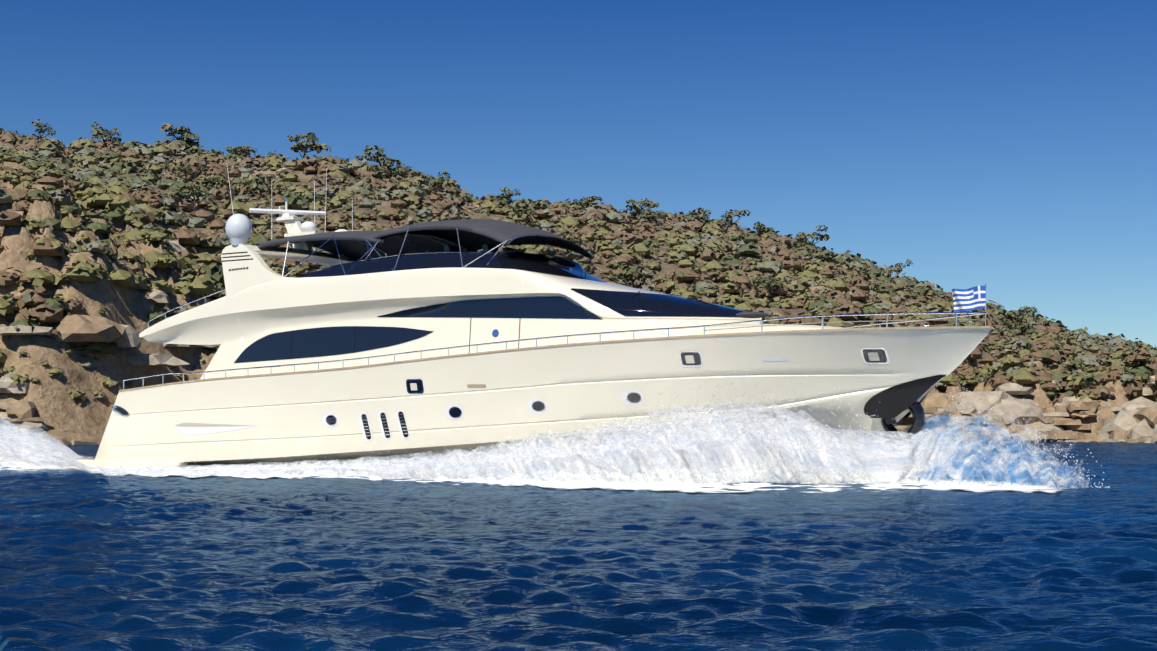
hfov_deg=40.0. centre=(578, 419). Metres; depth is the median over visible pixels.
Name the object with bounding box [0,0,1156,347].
sky
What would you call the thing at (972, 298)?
flag
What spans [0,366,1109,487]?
spray
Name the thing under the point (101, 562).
sea
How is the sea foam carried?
on the sea
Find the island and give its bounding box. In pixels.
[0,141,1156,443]
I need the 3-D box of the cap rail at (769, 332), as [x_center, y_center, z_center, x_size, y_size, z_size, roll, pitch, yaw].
[-1.547,-1.573,46.122,27.550,1.394,6.630,0,0,32]
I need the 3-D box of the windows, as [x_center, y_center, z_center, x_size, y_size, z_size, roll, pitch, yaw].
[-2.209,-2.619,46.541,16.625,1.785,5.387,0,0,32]
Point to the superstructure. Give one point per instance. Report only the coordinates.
(235, 326)
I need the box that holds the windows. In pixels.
[234,288,746,362]
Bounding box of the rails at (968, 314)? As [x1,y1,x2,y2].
[123,283,987,389]
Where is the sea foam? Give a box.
[0,456,1066,492]
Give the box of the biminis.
[255,219,592,276]
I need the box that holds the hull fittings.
[111,348,945,440]
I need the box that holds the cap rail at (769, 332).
[119,326,991,391]
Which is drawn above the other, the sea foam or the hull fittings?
the hull fittings
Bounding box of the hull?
[95,327,992,466]
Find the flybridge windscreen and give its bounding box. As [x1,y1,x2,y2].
[294,249,605,282]
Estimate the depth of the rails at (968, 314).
40.72 m
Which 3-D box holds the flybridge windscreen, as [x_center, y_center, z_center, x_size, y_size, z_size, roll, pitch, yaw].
[-3.494,-4.384,47.356,9.100,0.943,5.661,0,0,32]
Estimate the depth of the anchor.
39.65 m
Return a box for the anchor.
[880,400,924,435]
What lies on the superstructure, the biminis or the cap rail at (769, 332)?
the biminis
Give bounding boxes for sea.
[0,441,1156,650]
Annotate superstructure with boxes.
[139,267,762,378]
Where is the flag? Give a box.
[952,286,984,311]
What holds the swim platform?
attached to the hull
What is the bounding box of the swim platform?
[75,458,186,466]
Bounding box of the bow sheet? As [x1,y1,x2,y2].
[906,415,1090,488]
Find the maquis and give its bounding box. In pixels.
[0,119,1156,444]
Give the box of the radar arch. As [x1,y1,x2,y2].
[221,167,354,299]
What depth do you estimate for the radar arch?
48.60 m

